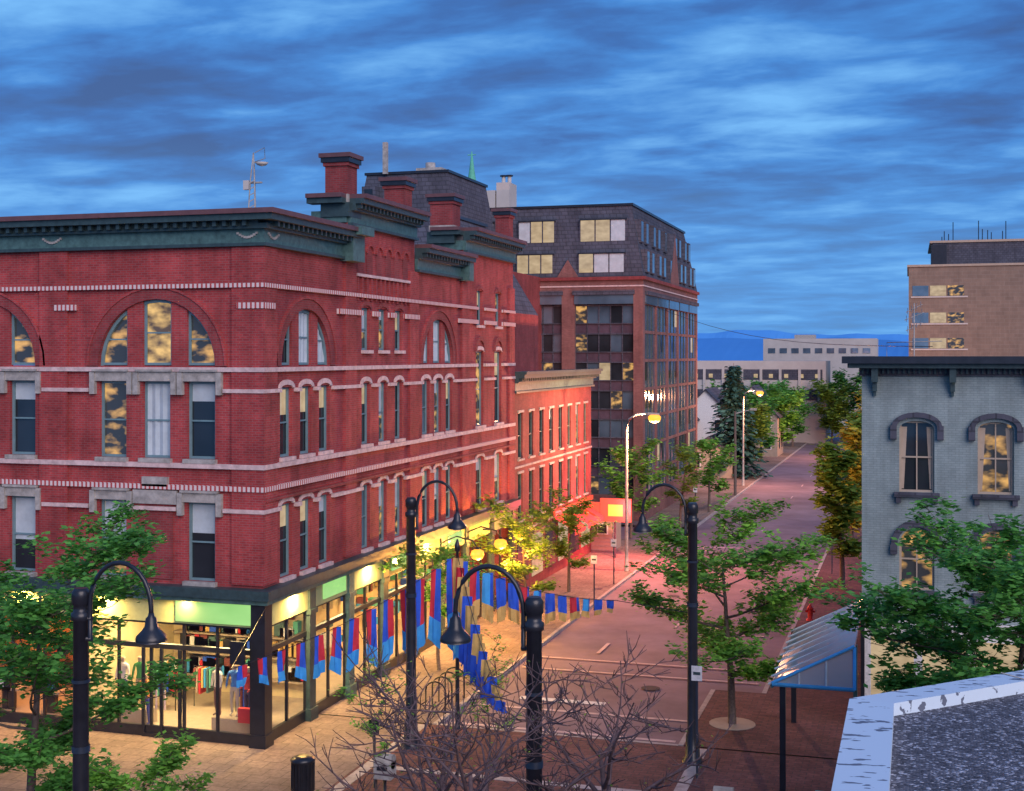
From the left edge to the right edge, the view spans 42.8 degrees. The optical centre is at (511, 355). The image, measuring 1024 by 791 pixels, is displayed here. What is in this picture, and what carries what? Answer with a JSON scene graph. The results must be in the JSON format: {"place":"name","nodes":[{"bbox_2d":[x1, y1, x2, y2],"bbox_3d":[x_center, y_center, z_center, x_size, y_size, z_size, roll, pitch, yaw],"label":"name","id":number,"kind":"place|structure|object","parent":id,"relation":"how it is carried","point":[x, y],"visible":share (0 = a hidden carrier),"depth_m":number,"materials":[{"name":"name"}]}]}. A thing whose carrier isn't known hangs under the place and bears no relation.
{"place":"outdoors","nodes":[
{"label":"outdoors","id":0,"kind":"place"},
{"bbox_2d":[230,555,455,687],"bbox_3d":[-4.763,7.931,39.020,4.021,3.084,7.511,0,0,17],"label":"flag bunting","id":1,"kind":"object","parent":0,"point":[434,634],"visible":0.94,"depth_m":39.56},
{"bbox_2d":[414,216,537,371],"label":"dormer roof building","id":2,"kind":"structure","parent":0,"point":[526,338],"depth_m":78.34,"materials":[{"name":"brick"}]},
{"bbox_2d":[447,555,506,713],"bbox_3d":[-1.129,8.066,38.072,4.122,3.354,7.211,0,0,17],"label":"flag bunting","id":3,"kind":"object","parent":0,"point":[471,656],"visible":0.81,"depth_m":39.00},
{"bbox_2d":[0,0,1023,334],"label":"sky","id":4,"kind":"structure","parent":0,"point":[806,154],"materials":[{"name":"blue"}]},
{"bbox_2d":[463,561,616,625],"bbox_3d":[0.860,7.707,43.005,4.573,2.335,3.425,0,0,17],"label":"flag bunting","id":5,"kind":"object","parent":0,"point":[487,599],"visible":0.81,"depth_m":42.67},
{"bbox_2d":[318,442,807,724],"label":"sidewalk","id":6,"kind":"structure","parent":0,"point":[509,631],"depth_m":60.01,"materials":[{"name":"red brick"}]},
{"bbox_2d":[0,222,514,594],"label":"walls","id":7,"kind":"structure","parent":6,"relation":"on","point":[68,425],"depth_m":42.14,"materials":[{"name":"red brick"}]},
{"bbox_2d":[11,291,498,580],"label":"windows","id":8,"kind":"structure","parent":7,"relation":"attached to","point":[201,435],"depth_m":41.87,"materials":[{"name":"grey"}]},
{"bbox_2d":[243,147,267,207],"bbox_3d":[-8.414,-5.381,42.481,1.805,2.764,0.440,0,0,17],"label":"roof antenna","id":9,"kind":"object","parent":7,"relation":"on","point":[247,184],"visible":0.63,"depth_m":42.42,"materials":[{"name":"grey metal"}]},
{"bbox_2d":[0,192,526,586],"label":"trim","id":10,"kind":"structure","parent":7,"relation":"attached to","point":[315,233],"depth_m":41.97,"materials":[{"name":"grey stone"}]},
{"bbox_2d":[318,152,517,243],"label":"chimneys","id":11,"kind":"object","parent":10,"relation":"on","point":[341,168],"visible":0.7,"depth_m":51.95,"materials":[{"name":"red brick"}]},
{"bbox_2d":[0,499,520,749],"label":"storefront","id":12,"kind":"object","parent":6,"relation":"on","point":[306,596],"visible":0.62,"depth_m":41.51,"materials":[{"name":"grey"}]},
{"bbox_2d":[0,554,495,732],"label":"shop interior","id":13,"kind":"object","parent":12,"relation":"attached to","point":[200,708],"visible":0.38,"depth_m":45.65,"materials":[{"name":"beige"}]},
{"bbox_2d":[115,656,129,684],"bbox_3d":[-12.727,10.667,42.734,0.559,1.651,0.218,0,0,28],"label":"mannequin","id":14,"kind":"object","parent":13,"relation":"on","point":[125,667],"visible":0.38,"depth_m":42.66},
{"bbox_2d":[132,656,146,702],"bbox_3d":[-12.178,10.667,42.758,0.578,1.651,0.275,0,0,33],"label":"mannequin","id":15,"kind":"object","parent":13,"relation":"on","point":[137,665],"visible":0.24,"depth_m":42.73},
{"bbox_2d":[140,675,149,723],"bbox_3d":[-11.865,11.147,42.324,0.619,1.651,0.331,0,0,42],"label":"mannequin","id":16,"kind":"object","parent":13,"relation":"on","point":[148,707],"visible":0.28,"depth_m":42.30},
{"bbox_2d":[210,665,221,714],"bbox_3d":[-9.449,10.717,41.844,0.218,1.651,0.559,0,0,-39],"label":"mannequin","id":17,"kind":"object","parent":13,"relation":"on","point":[213,678],"visible":0.5,"depth_m":41.83},
{"bbox_2d":[225,665,239,715],"bbox_3d":[-8.893,10.717,41.866,0.578,1.651,0.275,0,0,29],"label":"mannequin","id":18,"kind":"object","parent":13,"relation":"on","point":[233,674],"visible":0.82,"depth_m":41.83},
{"bbox_2d":[240,667,249,707],"bbox_3d":[-8.379,10.717,41.464,0.331,1.651,0.619,0,0,-34],"label":"mannequin","id":19,"kind":"object","parent":13,"relation":"on","point":[247,694],"visible":0.34,"depth_m":41.46},
{"bbox_2d":[435,536,483,559],"bbox_3d":[-2.195,7.962,54.178,2.200,0.976,0.600,0,0,17],"label":"wall lamp","id":20,"kind":"object","parent":12,"relation":"attached to","point":[477,553],"visible":0.9,"depth_m":53.81,"materials":[{"name":"glass"}]},
{"bbox_2d":[468,526,506,548],"bbox_3d":[-1.265,7.962,57.240,2.200,0.976,0.600,0,0,17],"label":"wall lamp","id":21,"kind":"object","parent":12,"relation":"attached to","point":[500,542],"visible":0.96,"depth_m":56.86,"materials":[{"name":"glass"}]},
{"bbox_2d":[378,536,487,670],"bbox_3d":[-3.007,9.412,49.919,4.162,5.287,3.991,0,0,17],"label":"street tree","id":22,"kind":"object","parent":6,"relation":"on","point":[446,552],"visible":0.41,"depth_m":49.50,"materials":[{"name":"green plant"}]},
{"bbox_2d":[425,681,445,713],"bbox_3d":[-2.567,11.462,43.839,0.752,1.076,0.060,0,0,17],"label":"bike rack","id":23,"kind":"object","parent":6,"relation":"on","point":[426,692],"visible":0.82,"depth_m":43.84,"materials":[{"name":"metal"}]},
{"bbox_2d":[432,676,452,708],"bbox_3d":[-2.382,11.462,44.515,0.752,1.076,0.060,0,0,17],"label":"bike rack","id":24,"kind":"object","parent":6,"relation":"on","point":[448,680],"visible":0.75,"depth_m":44.50,"materials":[{"name":"metal"}]},
{"bbox_2d":[438,671,454,701],"bbox_3d":[-2.198,11.462,45.191,0.752,1.076,0.060,0,0,17],"label":"bike rack","id":25,"kind":"object","parent":6,"relation":"on","point":[439,681],"visible":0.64,"depth_m":45.27,"materials":[{"name":"metal"}]},
{"bbox_2d":[362,142,541,370],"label":"slate roof building","id":26,"kind":"structure","parent":6,"relation":"on","point":[430,177],"depth_m":91.66,"materials":[{"name":"brick"}]},
{"bbox_2d":[444,667,464,697],"bbox_3d":[-2.014,11.462,45.866,0.752,1.076,0.060,0,0,17],"label":"bike rack","id":27,"kind":"object","parent":6,"relation":"on","point":[463,682],"visible":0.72,"depth_m":45.76,"materials":[{"name":"metal"}]},
{"bbox_2d":[468,151,475,179],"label":"church steeple","id":28,"kind":"object","parent":6,"relation":"on","point":[471,174],"visible":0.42,"depth_m":150.64,"materials":[{"name":"metal"}]},
{"bbox_2d":[469,486,575,593],"bbox_3d":[0.623,8.998,58.077,4.681,6.219,4.881,0,0,-22],"label":"street tree","id":29,"kind":"object","parent":6,"relation":"on","point":[513,569],"visible":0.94,"depth_m":58.42,"materials":[{"name":"green plant"}]},
{"bbox_2d":[513,387,590,589],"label":"walls","id":30,"kind":"structure","parent":6,"relation":"on","point":[525,402],"depth_m":72.77,"materials":[{"name":"brick"}]},
{"bbox_2d":[517,403,589,583],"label":"windows","id":31,"kind":"structure","parent":30,"relation":"attached to","point":[574,541],"depth_m":72.56,"materials":[{"name":"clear glass"}]},
{"bbox_2d":[515,368,602,536],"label":"trim","id":32,"kind":"structure","parent":30,"relation":"attached to","point":[535,381],"depth_m":71.65,"materials":[{"name":"grey stone"}]},
{"bbox_2d":[555,501,603,534],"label":"awnings","id":33,"kind":"object","parent":30,"relation":"attached to","point":[592,517],"visible":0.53,"depth_m":76.38,"materials":[{"name":"red fabric"}]},
{"bbox_2d":[535,494,616,591],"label":"street tree","id":34,"kind":"object","parent":6,"relation":"on","point":[571,519],"visible":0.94,"depth_m":66.83,"materials":[{"name":"green plant"}]},
{"bbox_2d":[554,495,631,557],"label":"neon sign","id":35,"kind":"object","parent":6,"relation":"on","point":[610,509],"visible":0.71,"depth_m":78.92,"materials":[{"name":"red"}]},
{"bbox_2d":[490,203,696,520],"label":"walls","id":36,"kind":"structure","parent":6,"relation":"on","point":[568,247],"depth_m":99.69,"materials":[{"name":"brick"}]},
{"bbox_2d":[487,175,699,494],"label":"trim","id":37,"kind":"structure","parent":36,"relation":"attached to","point":[504,194],"depth_m":100.49,"materials":[{"name":"stone"}]},
{"bbox_2d":[517,219,694,493],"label":"windows","id":38,"kind":"structure","parent":36,"relation":"attached to","point":[603,234],"depth_m":99.30,"materials":[{"name":"black glass"}]},
{"bbox_2d":[647,303,932,346],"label":"overhead wire","id":39,"kind":"object","parent":36,"relation":"attached to","point":[807,342],"visible":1,"depth_m":68.73,"materials":[{"name":"metal"}]},
{"bbox_2d":[591,515,620,550],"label":"wooden kiosk","id":40,"kind":"object","parent":6,"relation":"on","point":[602,542],"visible":0.4,"depth_m":81.91,"materials":[{"name":"beige"}]},
{"bbox_2d":[611,539,615,583],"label":"traffic sign","id":41,"kind":"object","parent":6,"relation":"on","point":[613,543],"visible":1,"depth_m":69.40,"materials":[{"name":"metal"}]},
{"bbox_2d":[624,412,660,570],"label":"sodium street light","id":42,"kind":"object","parent":6,"relation":"on","point":[654,417],"visible":0.99,"depth_m":73.93,"materials":[{"name":"grey metal"}]},
{"bbox_2d":[668,435,742,511],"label":"street tree","id":43,"kind":"object","parent":6,"relation":"on","point":[703,446],"visible":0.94,"depth_m":103.87,"materials":[{"name":"green plant"}]},
{"bbox_2d":[697,387,728,441],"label":"gabled house","id":44,"kind":"structure","parent":6,"relation":"on","point":[706,399],"depth_m":158.05,"materials":[{"name":"white paint"}]},
{"bbox_2d":[704,379,730,396],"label":"street tree","id":45,"kind":"object","parent":6,"relation":"on","point":[713,385],"visible":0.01,"depth_m":174.53,"materials":[{"name":"green plant"}]},
{"bbox_2d":[697,433,738,477],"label":"gabled house","id":46,"kind":"structure","parent":6,"relation":"on","point":[728,472],"depth_m":135.68,"materials":[{"name":"beige"}]},
{"bbox_2d":[705,363,772,478],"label":"pine tree","id":47,"kind":"object","parent":6,"relation":"on","point":[727,404],"visible":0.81,"depth_m":136.36,"materials":[{"name":"green plant"}]},
{"bbox_2d":[734,408,756,494],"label":"street light","id":48,"kind":"object","parent":6,"relation":"on","point":[735,468],"visible":1,"depth_m":117.14,"materials":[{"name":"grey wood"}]},
{"bbox_2d":[724,398,774,474],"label":"street tree","id":49,"kind":"object","parent":6,"relation":"on","point":[761,426],"visible":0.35,"depth_m":138.25,"materials":[{"name":"green plant"}]},
{"bbox_2d":[742,390,763,485],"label":"sodium street light","id":50,"kind":"object","parent":6,"relation":"on","point":[759,392],"visible":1,"depth_m":126.87,"materials":[{"name":"grey metal"}]},
{"bbox_2d":[747,384,766,399],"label":"gabled house","id":51,"kind":"structure","parent":6,"relation":"on","point":[753,387],"depth_m":184.92,"materials":[{"name":"white paint"}]},
{"bbox_2d":[740,381,783,458],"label":"street tree","id":52,"kind":"object","parent":6,"relation":"on","point":[752,398],"visible":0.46,"depth_m":157.72,"materials":[{"name":"green plant"}]},
{"bbox_2d":[697,361,829,443],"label":"parking garage","id":53,"kind":"structure","parent":6,"relation":"on","point":[799,373],"depth_m":199.42,"materials":[{"name":"concrete"}]},
{"bbox_2d":[750,394,784,456],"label":"gabled house","id":54,"kind":"structure","parent":6,"relation":"on","point":[777,451],"depth_m":167.59,"materials":[{"name":"beige paint"}]},
{"bbox_2d":[745,377,789,395],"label":"street tree","id":55,"kind":"object","parent":6,"relation":"on","point":[756,382],"visible":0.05,"depth_m":197.77,"materials":[{"name":"green plant"}]},
{"bbox_2d":[756,385,809,442],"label":"street tree","id":56,"kind":"object","parent":6,"relation":"on","point":[788,402],"visible":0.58,"depth_m":171.14,"materials":[{"name":"green plant"}]},
{"bbox_2d":[772,380,818,446],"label":"street tree","id":57,"kind":"object","parent":6,"relation":"on","point":[803,408],"visible":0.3,"depth_m":188.70,"materials":[{"name":"green plant"}]},
{"bbox_2d":[322,525,836,759],"bbox_3d":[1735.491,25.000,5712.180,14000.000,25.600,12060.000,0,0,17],"label":"ground","id":58,"kind":"structure","parent":0,"point":[738,750],"depth_m":40.24,"materials":[{"name":"brick"}]},
{"bbox_2d":[763,335,877,429],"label":"office block","id":59,"kind":"structure","parent":58,"relation":"on","point":[782,350],"depth_m":259.27,"materials":[{"name":"concrete"}]},
{"bbox_2d":[325,723,836,790],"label":"brick plaza","id":60,"kind":"structure","parent":0,"point":[743,771],"depth_m":38.04,"materials":[{"name":"brick"}]},
{"bbox_2d":[0,500,200,790],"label":"street tree","id":61,"kind":"object","parent":60,"relation":"on","point":[46,745],"visible":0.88,"depth_m":29.04,"materials":[{"name":"green plant"}]},
{"bbox_2d":[71,560,166,790],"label":"street lamp","id":62,"kind":"object","parent":60,"relation":"on","point":[151,633],"visible":1,"depth_m":24.26,"materials":[{"name":"metal"}]},
{"bbox_2d":[69,728,216,790],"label":"tree","id":63,"kind":"object","parent":60,"relation":"on","point":[163,766],"visible":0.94,"depth_m":28.09,"materials":[{"name":"green plant"}]},
{"bbox_2d":[0,714,706,790],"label":"paving bands","id":64,"kind":"object","parent":60,"relation":"on","point":[239,767],"visible":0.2,"depth_m":38.88,"materials":[{"name":"stone"}]},
{"bbox_2d":[290,754,314,790],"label":"trash can","id":65,"kind":"object","parent":64,"relation":"on","point":[302,772],"visible":1,"depth_m":35.59,"materials":[{"name":"metal"}]},
{"bbox_2d":[333,657,405,790],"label":"tree","id":66,"kind":"object","parent":60,"relation":"on","point":[368,724],"visible":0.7,"depth_m":35.61,"materials":[{"name":"green plant"}]},
{"bbox_2d":[369,719,378,787],"bbox_3d":[-3.824,11.050,36.262,0.300,1.900,0.101,0,0,17],"label":"traffic sign","id":67,"kind":"object","parent":60,"relation":"on","point":[375,721],"visible":0.27,"depth_m":36.25,"materials":[{"name":"metal"}]},
{"bbox_2d":[374,753,395,790],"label":"traffic sign","id":68,"kind":"object","parent":60,"relation":"on","point":[392,757],"visible":0.76,"depth_m":35.28,"materials":[{"name":"metal"}]},
{"bbox_2d":[295,652,558,790],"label":"bare tree","id":69,"kind":"object","parent":60,"relation":"on","point":[442,779],"visible":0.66,"depth_m":20.69,"materials":[{"name":"brown plant"}]},
{"bbox_2d":[401,480,466,749],"bbox_3d":[-2.384,7.893,39.812,2.090,8.215,0.600,0,0,17],"label":"street lamp","id":70,"kind":"object","parent":60,"relation":"on","point":[457,523],"visible":0.9,"depth_m":39.90,"materials":[{"name":"metal"}]},
{"bbox_2d":[230,539,687,728],"bbox_3d":[-0.968,8.950,39.645,12.722,6.100,10.910,0,0,17],"label":"flag mast","id":71,"kind":"object","parent":60,"relation":"on","point":[457,546],"visible":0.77,"depth_m":41.97,"materials":[{"name":"grey metal"}]},
{"bbox_2d":[445,629,520,767],"bbox_3d":[-0.788,10.027,37.571,1.988,4.049,2.141,0,0,17],"label":"tree","id":72,"kind":"object","parent":60,"relation":"on","point":[498,682],"visible":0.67,"depth_m":37.78,"materials":[{"name":"green plant"}]},
{"bbox_2d":[331,622,639,790],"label":"bare tree","id":73,"kind":"object","parent":60,"relation":"on","point":[487,778],"visible":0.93,"depth_m":19.31,"materials":[{"name":"brown plant"}]},
{"bbox_2d":[440,564,543,790],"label":"street lamp","id":74,"kind":"object","parent":60,"relation":"on","point":[532,622],"visible":0.98,"depth_m":23.41,"materials":[{"name":"metal"}]},
{"bbox_2d":[459,642,734,790],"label":"bare tree","id":75,"kind":"object","parent":60,"relation":"on","point":[605,784],"visible":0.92,"depth_m":20.61,"materials":[{"name":"brown plant"}]},
{"bbox_2d":[633,483,702,764],"bbox_3d":[4.614,7.893,38.731,2.090,8.215,0.600,0,0,17],"label":"street lamp","id":76,"kind":"object","parent":60,"relation":"on","point":[690,511],"visible":0.96,"depth_m":38.39,"materials":[{"name":"metal"}]},
{"bbox_2d":[691,665,701,778],"bbox_3d":[5.250,10.400,37.059,0.300,3.200,0.101,0,0,17],"label":"traffic sign","id":77,"kind":"object","parent":60,"relation":"on","point":[696,673],"visible":0.96,"depth_m":37.05,"materials":[{"name":"metal"}]},
{"bbox_2d":[809,492,1023,692],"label":"street tree","id":78,"kind":"object","parent":60,"relation":"on","point":[977,568],"visible":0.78,"depth_m":30.45,"materials":[{"name":"green plant"}]},
{"bbox_2d":[831,670,1023,790],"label":"flat roof building","id":79,"kind":"structure","parent":60,"relation":"on","point":[964,735],"depth_m":17.21,"materials":[{"name":"stone"}]},
{"bbox_2d":[444,430,848,750],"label":"road","id":80,"kind":"structure","parent":0,"point":[581,637],"depth_m":56.13,"materials":[{"name":"asphalt"}]},
{"bbox_2d":[591,555,596,609],"bbox_3d":[3.901,10.784,62.029,0.300,2.600,0.101,0,0,17],"label":"traffic sign","id":81,"kind":"object","parent":80,"relation":"on","point":[593,559],"visible":0.9,"depth_m":62.02,"materials":[{"name":"metal"}]},
{"bbox_2d":[451,475,811,742],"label":"road markings","id":82,"kind":"object","parent":80,"relation":"on","point":[584,702],"visible":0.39,"depth_m":45.74,"materials":[{"name":"white paint"}]},
{"bbox_2d":[641,574,765,690],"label":"manhole covers","id":83,"kind":"object","parent":80,"relation":"on","point":[651,688],"visible":0.69,"depth_m":47.66,"materials":[{"name":"metal"}]},
{"bbox_2d":[808,378,854,442],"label":"street tree","id":84,"kind":"object","parent":80,"relation":"on","point":[834,414],"visible":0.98,"depth_m":194.24,"materials":[{"name":"green plant"}]},
{"bbox_2d":[827,378,853,422],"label":"street tree","id":85,"kind":"object","parent":80,"relation":"on","point":[830,384],"visible":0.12,"depth_m":202.62,"materials":[{"name":"green plant"}]},
{"bbox_2d":[831,368,861,421],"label":"street tree","id":86,"kind":"object","parent":80,"relation":"on","point":[839,376],"visible":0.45,"depth_m":204.07,"materials":[{"name":"green plant"}]},
{"bbox_2d":[621,526,687,539],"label":"road","id":87,"kind":"structure","parent":0,"point":[623,533],"depth_m":90.25,"materials":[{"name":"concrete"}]},
{"bbox_2d":[594,436,680,537],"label":"street tree","id":88,"kind":"object","parent":87,"relation":"on","point":[643,479],"visible":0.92,"depth_m":88.21,"materials":[{"name":"green plant"}]},
{"bbox_2d":[659,443,704,530],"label":"street tree","id":89,"kind":"object","parent":87,"relation":"on","point":[683,456],"visible":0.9,"depth_m":92.29,"materials":[{"name":"green plant"}]},
{"bbox_2d":[713,786,733,790],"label":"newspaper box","id":90,"kind":"object","parent":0,"point":[719,788],"visible":1,"depth_m":33.10,"materials":[{"name":"metal"}]},
{"bbox_2d":[678,511,861,758],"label":"sidewalk","id":91,"kind":"structure","parent":0,"point":[816,729],"depth_m":44.03,"materials":[{"name":"brick"}]},
{"bbox_2d":[709,717,755,729],"bbox_3d":[7.180,11.990,42.550,1.500,0.020,1.500,0,0,17],"label":"tree pit","id":92,"kind":"object","parent":91,"relation":"on","point":[741,724],"visible":0.89,"depth_m":42.41,"materials":[{"name":"beige"}]},
{"bbox_2d":[618,486,847,723],"bbox_3d":[7.215,8.297,42.767,7.914,7.516,7.552,0,0,17],"label":"street tree","id":93,"kind":"object","parent":91,"relation":"on","point":[726,646],"visible":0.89,"depth_m":42.46,"materials":[{"name":"green plant"}]},
{"bbox_2d":[805,604,814,620],"bbox_3d":[13.614,11.708,59.601,0.440,0.760,0.370,0,0,17],"label":"fire hydrant","id":94,"kind":"object","parent":91,"relation":"on","point":[810,610],"visible":0.97,"depth_m":59.52,"materials":[{"name":"red metal"}]},
{"bbox_2d":[768,601,864,790],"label":"glass canopy","id":95,"kind":"object","parent":91,"relation":"on","point":[820,653],"visible":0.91,"depth_m":36.06,"materials":[{"name":"glass"}]},
{"bbox_2d":[831,537,832,573],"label":"traffic sign","id":96,"kind":"object","parent":91,"relation":"on","point":[831,560],"visible":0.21,"depth_m":72.94,"materials":[{"name":"metal"}]},
{"bbox_2d":[808,433,861,589],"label":"street tree","id":97,"kind":"object","parent":91,"relation":"on","point":[830,476],"visible":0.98,"depth_m":67.44,"materials":[{"name":"green plant"}]},
{"bbox_2d":[829,421,861,555],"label":"street tree","id":98,"kind":"object","parent":91,"relation":"on","point":[852,435],"visible":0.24,"depth_m":79.06,"materials":[{"name":"green plant"}]},
{"bbox_2d":[837,411,861,449],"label":"street tree","id":99,"kind":"object","parent":91,"relation":"on","point":[851,414],"visible":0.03,"depth_m":107.16,"materials":[{"name":"green plant"}]},
{"bbox_2d":[839,417,861,531],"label":"street tree","id":100,"kind":"object","parent":91,"relation":"on","point":[856,423],"visible":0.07,"depth_m":91.23,"materials":[{"name":"green plant"}]},
{"bbox_2d":[852,389,861,416],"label":"street tree","id":101,"kind":"object","parent":91,"relation":"on","point":[860,398],"visible":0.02,"depth_m":124.44,"materials":[{"name":"green plant"}]},
{"bbox_2d":[852,370,861,411],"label":"street tree","id":102,"kind":"object","parent":91,"relation":"on","point":[859,395],"visible":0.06,"depth_m":201.74,"materials":[{"name":"green plant"}]},
{"bbox_2d":[854,372,861,401],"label":"street tree","id":103,"kind":"object","parent":91,"relation":"on","point":[858,383],"visible":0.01,"depth_m":178.75,"materials":[{"name":"green plant"}]},
{"bbox_2d":[862,376,1023,624],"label":"walls","id":104,"kind":"structure","parent":91,"relation":"on","point":[955,449],"depth_m":41.85,"materials":[{"name":"paint"}]},
{"bbox_2d":[886,301,941,355],"bbox_3d":[15.301,-0.740,49.698,2.015,2.679,0.608,0,0,17],"label":"tv antenna","id":105,"kind":"object","parent":104,"relation":"on","point":[914,326],"visible":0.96,"depth_m":49.67,"materials":[{"name":"grey metal"}]},
{"bbox_2d":[842,356,1023,695],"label":"trim","id":106,"kind":"structure","parent":104,"relation":"attached to","point":[875,367],"depth_m":41.50,"materials":[{"name":"stone"}]},
{"bbox_2d":[871,421,1019,694],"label":"windows","id":107,"kind":"structure","parent":104,"relation":"attached to","point":[995,457],"depth_m":42.10,"materials":[{"name":"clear glass"}]},
{"bbox_2d":[907,221,1023,355],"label":"tan office tower","id":108,"kind":"structure","parent":91,"relation":"on","point":[969,294],"depth_m":177.95,"materials":[{"name":"brick"}]},
{"bbox_2d":[697,330,908,360],"bbox_3d":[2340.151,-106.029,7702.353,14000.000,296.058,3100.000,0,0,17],"label":"hills","id":109,"kind":"structure","parent":0,"point":[727,346],"depth_m":6909.85,"materials":[{"name":"blue"}]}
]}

